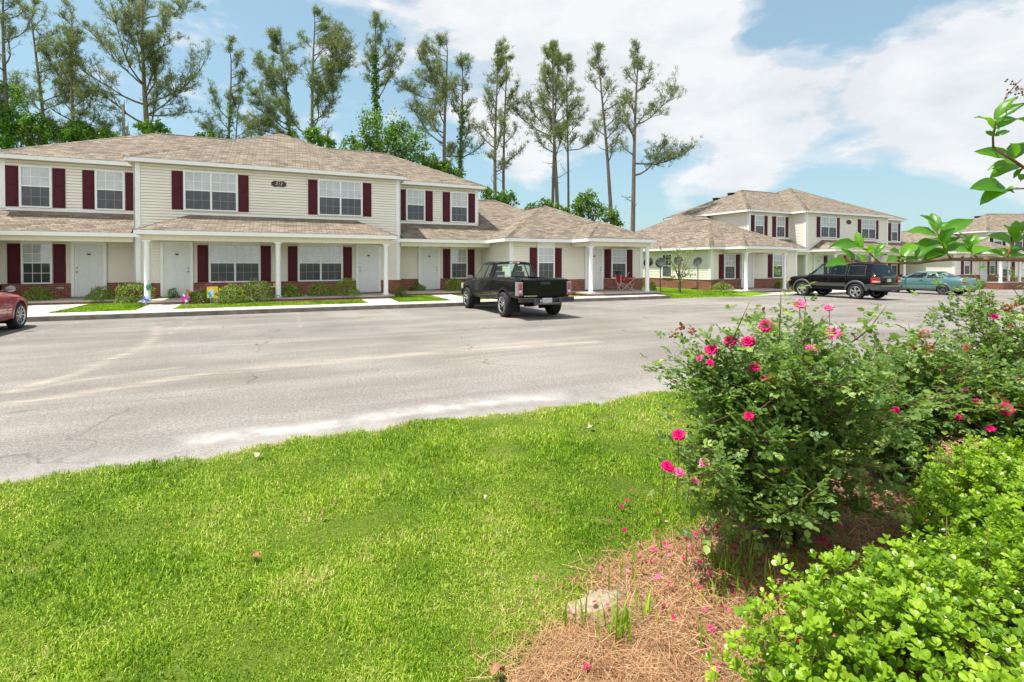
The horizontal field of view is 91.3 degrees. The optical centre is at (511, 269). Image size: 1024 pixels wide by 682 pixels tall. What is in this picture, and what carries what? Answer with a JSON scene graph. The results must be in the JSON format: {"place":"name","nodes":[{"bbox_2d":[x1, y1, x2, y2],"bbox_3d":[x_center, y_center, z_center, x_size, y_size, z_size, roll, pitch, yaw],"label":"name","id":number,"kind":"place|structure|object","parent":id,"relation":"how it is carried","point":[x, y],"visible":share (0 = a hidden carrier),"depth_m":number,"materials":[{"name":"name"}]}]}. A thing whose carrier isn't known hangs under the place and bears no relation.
{"place":"outdoors","nodes":[
{"label":"outdoors","id":0,"kind":"place"},
{"bbox_2d":[28,304,87,313],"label":"path","id":1,"kind":"structure","parent":0,"point":[33,309],"depth_m":16.55,"materials":[{"name":"concrete"}]},
{"bbox_2d":[137,304,180,309],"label":"path","id":2,"kind":"structure","parent":0,"point":[159,306],"depth_m":16.55,"materials":[{"name":"concrete"}]},
{"bbox_2d":[27,294,665,316],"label":"sidewalk","id":3,"kind":"structure","parent":0,"point":[182,310],"depth_m":16.55,"materials":[{"name":"concrete"}]},
{"bbox_2d":[363,298,397,302],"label":"path","id":4,"kind":"structure","parent":0,"point":[379,300],"depth_m":19.71,"materials":[{"name":"concrete"}]},
{"bbox_2d":[47,288,744,312],"bbox_3d":[-4.037,1.244,21.530,34.363,0.223,7.132,0,1,-24],"label":"grass strip","id":5,"kind":"object","parent":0,"point":[130,306],"depth_m":18.25,"materials":[{"name":"green plant"}]},
{"bbox_2d":[431,294,462,299],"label":"path","id":6,"kind":"structure","parent":0,"point":[451,297],"depth_m":22.12,"materials":[{"name":"concrete"}]},
{"bbox_2d":[0,291,1023,483],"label":"road","id":7,"kind":"structure","parent":0,"point":[76,395],"depth_m":7.70,"materials":[{"name":"grey asphalt"}]},
{"bbox_2d":[0,286,27,328],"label":"coupe car","id":8,"kind":"object","parent":7,"relation":"on","point":[13,311],"visible":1,"depth_m":11.92,"materials":[{"name":"red paint"}]},
{"bbox_2d":[26,295,670,321],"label":"curb","id":9,"kind":"structure","parent":7,"relation":"on","point":[162,314],"depth_m":16.06,"materials":[{"name":"concrete"}]},
{"bbox_2d":[461,261,573,316],"bbox_3d":[-0.061,0.541,16.553,2.185,1.677,5.320,0,1,-24],"label":"pickup truck","id":10,"kind":"object","parent":7,"relation":"on","point":[514,291],"visible":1,"depth_m":14.79,"materials":[{"name":"black paint"}]},
{"bbox_2d":[786,261,901,298],"bbox_3d":[16.524,0.468,25.217,2.225,1.819,4.703,0,1,-24],"label":"suv","id":11,"kind":"object","parent":7,"relation":"on","point":[855,280],"visible":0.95,"depth_m":23.92,"materials":[{"name":"black paint"}]},
{"bbox_2d":[891,271,981,294],"bbox_3d":[25.461,0.756,30.709,2.165,1.397,4.810,0,1,-21],"label":"coupe car","id":12,"kind":"object","parent":7,"relation":"on","point":[921,282],"visible":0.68,"depth_m":29.79,"materials":[{"name":"teal paint"}]},
{"bbox_2d":[0,343,1023,681],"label":"lawn","id":13,"kind":"structure","parent":0,"point":[252,663],"depth_m":2.77,"materials":[{"name":"green plant"}]},
{"bbox_2d":[490,662,504,674],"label":"fallen leaf","id":14,"kind":"object","parent":13,"relation":"on","point":[495,667],"visible":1,"depth_m":1.86,"materials":[{"name":"orange plant"}]},
{"bbox_2d":[427,429,1023,681],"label":"pine straw","id":15,"kind":"object","parent":13,"relation":"on","point":[616,659],"visible":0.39,"depth_m":2.13,"materials":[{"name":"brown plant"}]},
{"bbox_2d":[562,589,620,619],"bbox_3d":[0.430,1.514,2.237,0.461,0.091,0.394,0,1,-24],"label":"rock","id":16,"kind":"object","parent":15,"relation":"on","point":[595,595],"depth_m":2.25,"materials":[{"name":"beige stone"}]},
{"bbox_2d":[559,512,822,665],"bbox_3d":[0.920,1.392,2.325,1.523,0.219,0.768,0,1,-24],"label":"weed tuft","id":17,"kind":"object","parent":15,"relation":"on","point":[626,618],"visible":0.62,"depth_m":2.26,"materials":[{"name":"green plant"}]},
{"bbox_2d":[640,261,971,562],"bbox_3d":[1.467,0.744,2.713,1.517,1.578,1.499,0,1,15],"label":"rose bush","id":18,"kind":"object","parent":15,"relation":"on","point":[772,462],"visible":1,"depth_m":2.46,"materials":[{"name":"green plant"}]},
{"bbox_2d":[702,504,1023,681],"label":"hedge shrub","id":19,"kind":"object","parent":15,"relation":"on","point":[940,600],"visible":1,"depth_m":1.58,"materials":[{"name":"green plant"}]},
{"bbox_2d":[817,313,1023,486],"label":"rose bush","id":20,"kind":"object","parent":15,"relation":"on","point":[930,432],"visible":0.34,"depth_m":3.24,"materials":[{"name":"green plant"}]},
{"bbox_2d":[896,433,1023,586],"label":"hedge shrub","id":21,"kind":"object","parent":15,"relation":"on","point":[993,485],"visible":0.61,"depth_m":2.56,"materials":[{"name":"green plant"}]},
{"bbox_2d":[907,320,1023,492],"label":"rose bush","id":22,"kind":"object","parent":15,"relation":"on","point":[997,423],"visible":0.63,"depth_m":3.12,"materials":[{"name":"green plant"}]},
{"bbox_2d":[910,250,1023,391],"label":"rose bush","id":23,"kind":"object","parent":15,"relation":"on","point":[990,340],"visible":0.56,"depth_m":4.26,"materials":[{"name":"green plant"}]},
{"bbox_2d":[534,483,926,671],"bbox_3d":[1.199,1.449,2.773,2.480,0.113,1.664,0,1,-24],"label":"fallen petal","id":24,"kind":"object","parent":13,"relation":"on","point":[657,576],"visible":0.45,"depth_m":2.48,"materials":[{"name":"pink plant"}]},
{"bbox_2d":[825,78,1023,266],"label":"crape myrtle","id":25,"kind":"object","parent":13,"relation":"on","point":[992,187],"visible":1,"depth_m":1.11,"materials":[{"name":"green plant"}]},
{"bbox_2d":[0,0,1023,231],"label":"sky","id":26,"kind":"structure","parent":0,"point":[870,104],"materials":[{"name":"blue"}]},
{"bbox_2d":[642,286,788,298],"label":"verge","id":27,"kind":"structure","parent":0,"point":[749,294],"depth_m":26.30,"materials":[{"name":"green plant"}]},
{"bbox_2d":[505,47,577,202],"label":"pine tree","id":28,"kind":"object","parent":27,"relation":"on","point":[547,91],"visible":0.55,"depth_m":44.78,"materials":[{"name":"green plant"}]},
{"bbox_2d":[523,196,573,214],"bbox_3d":[2.963,-2.301,39.977,4.389,7.103,1.677,0,1,9],"label":"broadleaf tree","id":29,"kind":"object","parent":27,"relation":"on","point":[546,203],"visible":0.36,"depth_m":39.71,"materials":[{"name":"green plant"}]},
{"bbox_2d":[516,37,586,206],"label":"pine tree","id":30,"kind":"object","parent":27,"relation":"on","point":[554,87],"visible":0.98,"depth_m":42.52,"materials":[{"name":"green plant"}]},
{"bbox_2d":[540,52,602,207],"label":"pine tree","id":31,"kind":"object","parent":27,"relation":"on","point":[569,67],"visible":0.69,"depth_m":45.93,"materials":[{"name":"green plant"}]},
{"bbox_2d":[568,188,624,226],"bbox_3d":[6.780,-2.644,40.073,4.583,7.750,2.231,0,1,3],"label":"broadleaf tree","id":32,"kind":"object","parent":27,"relation":"on","point":[581,210],"visible":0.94,"depth_m":39.72,"materials":[{"name":"green plant"}]},
{"bbox_2d":[659,246,697,291],"bbox_3d":[8.583,0.009,25.471,2.565,2.504,0.855,0,1,-24],"label":"young tree","id":33,"kind":"object","parent":27,"relation":"on","point":[680,278],"visible":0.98,"depth_m":25.39,"materials":[{"name":"green plant"}]},
{"bbox_2d":[710,281,733,290],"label":"shrub","id":34,"kind":"object","parent":27,"relation":"on","point":[719,286],"visible":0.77,"depth_m":28.38,"materials":[{"name":"green plant"}]},
{"bbox_2d":[755,290,845,295],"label":"sidewalk","id":35,"kind":"structure","parent":0,"point":[781,293],"depth_m":28.14,"materials":[{"name":"concrete"}]},
{"bbox_2d":[888,289,1023,293],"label":"sidewalk","id":36,"kind":"structure","parent":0,"point":[920,291],"depth_m":35.40,"materials":[{"name":"concrete"}]},
{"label":"yard","id":37,"kind":"structure","parent":0,"visible":0},
{"bbox_2d":[0,80,36,148],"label":"broadleaf tree","id":38,"kind":"object","parent":37,"relation":"on","point":[12,128],"visible":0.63,"depth_m":39.70,"materials":[{"name":"green plant"}]},
{"bbox_2d":[0,0,40,148],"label":"pine tree","id":39,"kind":"object","parent":37,"relation":"on","point":[10,30],"visible":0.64,"depth_m":39.78,"materials":[{"name":"green plant"}]},
{"bbox_2d":[13,110,64,146],"bbox_3d":[-37.420,-5.685,39.668,3.968,13.786,2.510,0,1,17],"label":"broadleaf tree","id":40,"kind":"object","parent":37,"relation":"on","point":[48,131],"visible":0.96,"depth_m":39.30,"materials":[{"name":"green plant"}]},
{"bbox_2d":[0,0,88,142],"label":"pine tree","id":41,"kind":"object","parent":37,"relation":"on","point":[40,76],"visible":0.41,"depth_m":42.80,"materials":[{"name":"green plant"}]},
{"bbox_2d":[15,0,118,143],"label":"pine tree","id":42,"kind":"object","parent":37,"relation":"on","point":[74,39],"visible":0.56,"depth_m":39.95,"materials":[{"name":"green plant"}]},
{"bbox_2d":[55,119,98,142],"bbox_3d":[-34.432,-5.434,40.025,3.340,13.305,2.040,0,1,-5],"label":"broadleaf tree","id":43,"kind":"object","parent":37,"relation":"on","point":[73,133],"visible":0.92,"depth_m":39.51,"materials":[{"name":"green plant"}]},
{"bbox_2d":[95,127,125,138],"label":"broadleaf tree","id":44,"kind":"object","parent":37,"relation":"on","point":[106,132],"visible":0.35,"depth_m":39.62,"materials":[{"name":"green plant"}]},
{"bbox_2d":[102,101,124,135],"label":"dead tree","id":45,"kind":"object","parent":37,"relation":"on","point":[123,119],"visible":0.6,"depth_m":40.79,"materials":[{"name":"brown wood"}]},
{"bbox_2d":[51,0,215,142],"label":"pine tree","id":46,"kind":"object","parent":37,"relation":"on","point":[148,45],"visible":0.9,"depth_m":40.88,"materials":[{"name":"green plant"}]},
{"bbox_2d":[130,114,171,134],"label":"broadleaf tree","id":47,"kind":"object","parent":37,"relation":"on","point":[147,127],"visible":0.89,"depth_m":39.79,"materials":[{"name":"green plant"}]},
{"bbox_2d":[186,289,213,303],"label":"shrub","id":48,"kind":"object","parent":37,"relation":"on","point":[200,293],"visible":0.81,"depth_m":18.12,"materials":[{"name":"green plant"}]},
{"bbox_2d":[193,34,257,139],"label":"pine tree","id":49,"kind":"object","parent":37,"relation":"on","point":[239,74],"visible":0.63,"depth_m":45.15,"materials":[{"name":"green plant"}]},
{"bbox_2d":[220,84,248,139],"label":"pine tree","id":50,"kind":"object","parent":37,"relation":"on","point":[239,101],"visible":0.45,"depth_m":45.79,"materials":[{"name":"green plant"}]},
{"bbox_2d":[236,278,277,302],"bbox_3d":[-9.702,0.788,19.027,1.435,0.977,1.507,0,1,-24],"label":"shrub","id":51,"kind":"object","parent":37,"relation":"on","point":[252,286],"visible":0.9,"depth_m":18.93,"materials":[{"name":"green plant"}]},
{"bbox_2d":[230,24,311,140],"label":"pine tree","id":52,"kind":"object","parent":37,"relation":"on","point":[266,122],"visible":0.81,"depth_m":42.71,"materials":[{"name":"green plant"}]},
{"bbox_2d":[181,299,362,304],"bbox_3d":[-8.949,1.275,19.128,6.180,0.142,0.700,0,1,-24],"label":"mulch strip","id":53,"kind":"object","parent":37,"relation":"on","point":[283,301],"visible":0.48,"depth_m":19.22,"materials":[{"name":"brown wood"}]},
{"bbox_2d":[212,283,249,303],"bbox_3d":[-10.295,0.882,18.344,1.244,0.815,1.273,0,1,-24],"label":"shrub","id":54,"kind":"object","parent":53,"relation":"on","point":[234,295],"visible":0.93,"depth_m":18.20,"materials":[{"name":"green plant"}]},
{"bbox_2d":[281,283,302,297],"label":"shrub","id":55,"kind":"object","parent":37,"relation":"on","point":[287,292],"visible":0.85,"depth_m":19.91,"materials":[{"name":"green plant"}]},
{"bbox_2d":[266,3,360,147],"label":"pine tree","id":56,"kind":"object","parent":37,"relation":"on","point":[330,70],"visible":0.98,"depth_m":41.26,"materials":[{"name":"green plant"}]},
{"bbox_2d":[301,124,336,147],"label":"broadleaf tree","id":57,"kind":"object","parent":37,"relation":"on","point":[310,136],"visible":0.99,"depth_m":39.54,"materials":[{"name":"green plant"}]},
{"bbox_2d":[307,283,333,296],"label":"shrub","id":58,"kind":"object","parent":37,"relation":"on","point":[314,289],"visible":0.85,"depth_m":20.34,"materials":[{"name":"green plant"}]},
{"bbox_2d":[0,133,660,304],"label":"apartment building","id":59,"kind":"structure","parent":37,"relation":"on","point":[162,213],"depth_m":20.86,"materials":[{"name":"beige plastic"}]},
{"bbox_2d":[18,165,52,207],"bbox_3d":[-17.884,-3.125,18.787,0.950,1.570,0.055,0,1,-24],"label":"window","id":60,"kind":"structure","parent":59,"relation":"in","point":[35,182],"depth_m":18.78,"materials":[{"name":"white glass"}]},
{"bbox_2d":[20,241,52,283],"bbox_3d":[-17.875,-0.300,18.826,0.910,1.660,0.055,0,1,-24],"label":"window","id":61,"kind":"structure","parent":59,"relation":"in","point":[36,256],"depth_m":18.82,"materials":[{"name":"white glass"}]},
{"bbox_2d":[74,244,103,295],"bbox_3d":[-16.435,0.007,19.443,0.900,2.030,0.074,0,1,-24],"label":"door","id":62,"kind":"structure","parent":59,"relation":"in","point":[88,258],"depth_m":19.44,"materials":[{"name":"grey paint"}]},
{"bbox_2d":[94,169,124,210],"bbox_3d":[-15.833,-3.136,19.711,0.950,1.570,0.055,0,1,-24],"label":"window","id":63,"kind":"structure","parent":59,"relation":"in","point":[109,184],"depth_m":19.71,"materials":[{"name":"white glass"}]},
{"bbox_2d":[163,244,189,295],"bbox_3d":[-13.104,0.006,19.572,0.880,2.030,0.074,0,1,-24],"label":"door","id":64,"kind":"structure","parent":59,"relation":"in","point":[176,257],"depth_m":19.59,"materials":[{"name":"grey paint"}]},
{"bbox_2d":[183,170,237,211],"bbox_3d":[-12.051,-3.140,20.044,1.880,1.570,0.055,0,1,-24],"label":"window","id":65,"kind":"structure","parent":59,"relation":"in","point":[202,190],"depth_m":20.02,"materials":[{"name":"white glass"}]},
{"bbox_2d":[209,241,260,282],"bbox_3d":[-11.299,-0.319,20.417,1.850,1.660,0.055,0,1,-24],"label":"window","id":66,"kind":"structure","parent":59,"relation":"in","point":[228,261],"depth_m":20.39,"materials":[{"name":"white glass"}]},
{"bbox_2d":[298,243,342,281],"bbox_3d":[-8.317,-0.336,21.760,1.830,1.660,0.055,0,1,-24],"label":"window","id":67,"kind":"structure","parent":59,"relation":"in","point":[316,261],"depth_m":21.74,"materials":[{"name":"white glass"}]},
{"bbox_2d":[318,179,362,216],"bbox_3d":[-7.561,-3.165,22.067,1.870,1.570,0.055,0,1,-24],"label":"window","id":68,"kind":"structure","parent":59,"relation":"in","point":[335,197],"depth_m":22.04,"materials":[{"name":"white glass"}]},
{"bbox_2d":[358,247,378,291],"bbox_3d":[-6.467,-0.031,22.562,0.880,2.030,0.074,0,1,-24],"label":"door","id":69,"kind":"structure","parent":59,"relation":"in","point":[367,256],"depth_m":22.58,"materials":[{"name":"grey paint"}]},
{"bbox_2d":[406,189,424,220],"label":"window","id":70,"kind":"structure","parent":59,"relation":"in","point":[415,198],"depth_m":24.69,"materials":[{"name":"white glass"}]},
{"bbox_2d":[420,248,437,288],"bbox_3d":[-4.126,-0.060,24.987,0.900,2.030,0.074,0,1,-24],"label":"door","id":71,"kind":"structure","parent":59,"relation":"in","point":[429,256],"depth_m":25.01,"materials":[{"name":"grey paint"}]},
{"bbox_2d":[450,191,467,222],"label":"window","id":72,"kind":"structure","parent":59,"relation":"in","point":[458,200],"depth_m":25.61,"materials":[{"name":"white glass"}]},
{"bbox_2d":[450,247,467,278],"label":"window","id":73,"kind":"structure","parent":59,"relation":"in","point":[458,255],"depth_m":25.65,"materials":[{"name":"white glass"}]},
{"bbox_2d":[537,242,554,277],"bbox_3d":[1.599,-0.437,23.484,0.910,1.740,0.055,0,1,-24],"label":"window","id":74,"kind":"structure","parent":59,"relation":"in","point":[545,250],"depth_m":23.48,"materials":[{"name":"white glass"}]},
{"bbox_2d":[587,248,601,289],"bbox_3d":[4.047,-0.055,24.556,0.850,2.030,0.074,0,1,-24],"label":"door","id":75,"kind":"structure","parent":59,"relation":"in","point":[597,252],"depth_m":24.61,"materials":[{"name":"grey paint"}]},
{"bbox_2d":[611,248,626,278],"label":"window","id":76,"kind":"structure","parent":59,"relation":"in","point":[618,255],"depth_m":25.18,"materials":[{"name":"white glass"}]},
{"bbox_2d":[615,271,634,290],"bbox_3d":[5.498,0.536,24.312,0.770,0.989,0.632,0,1,-16],"label":"folding chair","id":77,"kind":"object","parent":59,"relation":"on","point":[618,276],"visible":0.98,"depth_m":24.22,"materials":[{"name":"red fabric"}]},
{"bbox_2d":[330,278,361,298],"bbox_3d":[-6.931,0.761,20.841,1.267,0.942,1.248,0,1,-24],"label":"shrub","id":78,"kind":"object","parent":37,"relation":"on","point":[349,288],"visible":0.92,"depth_m":20.71,"materials":[{"name":"green plant"}]},
{"bbox_2d":[356,9,406,151],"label":"pine tree","id":79,"kind":"object","parent":37,"relation":"on","point":[375,57],"visible":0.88,"depth_m":41.67,"materials":[{"name":"green plant"}]},
{"bbox_2d":[338,103,450,170],"bbox_3d":[-9.335,-5.752,40.000,8.401,14.037,4.979,0,1,-24],"label":"broadleaf tree","id":80,"kind":"object","parent":37,"relation":"on","point":[388,141],"visible":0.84,"depth_m":39.50,"materials":[{"name":"green plant"}]},
{"bbox_2d":[390,32,460,161],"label":"pine tree","id":81,"kind":"object","parent":37,"relation":"on","point":[439,98],"visible":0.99,"depth_m":41.73,"materials":[{"name":"green plant"}]},
{"bbox_2d":[421,156,465,177],"bbox_3d":[-5.464,-3.989,39.956,3.802,10.407,2.262,0,1,-4],"label":"broadleaf tree","id":82,"kind":"object","parent":37,"relation":"on","point":[448,169],"visible":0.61,"depth_m":39.68,"materials":[{"name":"green plant"}]},
{"bbox_2d":[444,50,487,177],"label":"pine tree","id":83,"kind":"object","parent":37,"relation":"on","point":[461,110],"visible":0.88,"depth_m":42.97,"materials":[{"name":"green plant"}]},
{"bbox_2d":[480,184,519,205],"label":"broadleaf tree","id":84,"kind":"object","parent":37,"relation":"on","point":[503,196],"visible":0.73,"depth_m":39.74,"materials":[{"name":"green plant"}]},
{"bbox_2d":[492,44,528,191],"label":"pine tree","id":85,"kind":"object","parent":37,"relation":"on","point":[512,90],"visible":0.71,"depth_m":43.73,"materials":[{"name":"green plant"}]},
{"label":"mulch strip","id":86,"kind":"structure","parent":37,"relation":"on","visible":0},
{"bbox_2d":[444,277,462,290],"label":"shrub","id":87,"kind":"object","parent":86,"relation":"on","point":[454,280],"visible":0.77,"depth_m":24.32,"materials":[{"name":"green plant"}]},
{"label":"yard","id":88,"kind":"structure","parent":0,"visible":0},
{"bbox_2d":[583,40,629,224],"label":"pine tree","id":89,"kind":"object","parent":88,"relation":"on","point":[593,64],"visible":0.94,"depth_m":41.94,"materials":[{"name":"green plant"}]},
{"bbox_2d":[611,37,703,231],"bbox_3d":[11.428,-8.766,40.112,7.689,19.928,3.606,0,1,-10],"label":"pine tree","id":90,"kind":"object","parent":88,"relation":"on","point":[637,61],"visible":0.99,"depth_m":39.88,"materials":[{"name":"green plant"}]},
{"bbox_2d":[636,188,1023,292],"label":"apartment building","id":91,"kind":"structure","parent":88,"relation":"on","point":[742,240],"depth_m":36.52,"materials":[{"name":"beige plastic"}]},
{"bbox_2d":[662,254,671,277],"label":"window","id":92,"kind":"structure","parent":91,"relation":"in","point":[666,268],"depth_m":32.10,"materials":[{"name":"white glass"}]},
{"bbox_2d":[724,254,735,278],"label":"window","id":93,"kind":"structure","parent":91,"relation":"in","point":[729,259],"depth_m":29.52,"materials":[{"name":"white glass"}]},
{"bbox_2d":[743,254,752,287],"bbox_3d":[14.196,0.047,30.124,0.850,2.030,0.074,0,1,-25],"label":"door","id":94,"kind":"structure","parent":91,"relation":"in","point":[750,256],"depth_m":30.21,"materials":[{"name":"grey paint"}]},
{"bbox_2d":[754,215,763,234],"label":"window","id":95,"kind":"structure","parent":91,"relation":"in","point":[759,219],"depth_m":35.92,"materials":[{"name":"white glass"}]},
{"bbox_2d":[772,253,782,277],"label":"window","id":96,"kind":"structure","parent":91,"relation":"in","point":[777,257],"depth_m":31.28,"materials":[{"name":"white glass"}]},
{"bbox_2d":[776,216,784,237],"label":"window","id":97,"kind":"structure","parent":91,"relation":"in","point":[780,220],"depth_m":36.87,"materials":[{"name":"white glass"}]},
{"bbox_2d":[815,256,821,273],"bbox_3d":[22.527,-0.034,36.779,0.880,2.030,0.074,0,1,-25],"label":"door","id":98,"kind":"structure","parent":91,"relation":"in","point":[818,259],"depth_m":36.80,"materials":[{"name":"grey paint"}]},
{"bbox_2d":[820,216,836,237],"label":"window","id":99,"kind":"structure","parent":91,"relation":"in","point":[828,225],"depth_m":37.23,"materials":[{"name":"white glass"}]},
{"bbox_2d":[861,219,875,238],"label":"window","id":100,"kind":"structure","parent":91,"relation":"in","point":[868,226],"depth_m":39.31,"materials":[{"name":"white glass"}]},
{"bbox_2d":[891,223,897,240],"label":"window","id":101,"kind":"structure","parent":91,"relation":"in","point":[894,226],"depth_m":42.97,"materials":[{"name":"white glass"}]},
{"bbox_2d":[963,253,969,274],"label":"window","id":102,"kind":"structure","parent":91,"relation":"in","point":[966,255],"depth_m":40.87,"materials":[{"name":"white glass"}]},
{"bbox_3d":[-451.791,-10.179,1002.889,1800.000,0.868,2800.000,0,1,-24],"label":"ground","id":103,"kind":"structure","parent":0,"visible":0},
{"bbox_2d":[470,34,515,199],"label":"pine tree","id":104,"kind":"object","parent":103,"relation":"on","point":[500,61],"visible":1,"depth_m":41.82,"materials":[{"name":"green plant"}]},
{"bbox_2d":[932,213,1023,281],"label":"apartment building","id":105,"kind":"structure","parent":103,"relation":"on","point":[984,225],"depth_m":53.33,"materials":[{"name":"beige plastic"}]},
{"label":"mulch strip","id":106,"kind":"structure","parent":0,"visible":0},
{"bbox_2d":[21,285,58,300],"bbox_3d":[-17.246,0.918,18.181,1.142,0.722,1.138,0,1,-24],"label":"shrub","id":107,"kind":"object","parent":106,"relation":"on","point":[44,294],"visible":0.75,"depth_m":18.06,"materials":[{"name":"green plant"}]},
{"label":"mulch strip","id":108,"kind":"structure","parent":0,"visible":0},
{"bbox_2d":[82,285,116,302],"bbox_3d":[-15.270,0.920,18.597,1.185,0.724,1.124,0,1,-24],"label":"shrub","id":109,"kind":"object","parent":108,"relation":"on","point":[96,295],"visible":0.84,"depth_m":18.43,"materials":[{"name":"green plant"}]},
{"bbox_2d":[113,281,154,303],"bbox_3d":[-14.014,0.862,18.614,1.413,0.853,1.354,0,1,-24],"label":"shrub","id":110,"kind":"object","parent":108,"relation":"on","point":[130,295],"visible":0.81,"depth_m":18.32,"materials":[{"name":"green plant"}]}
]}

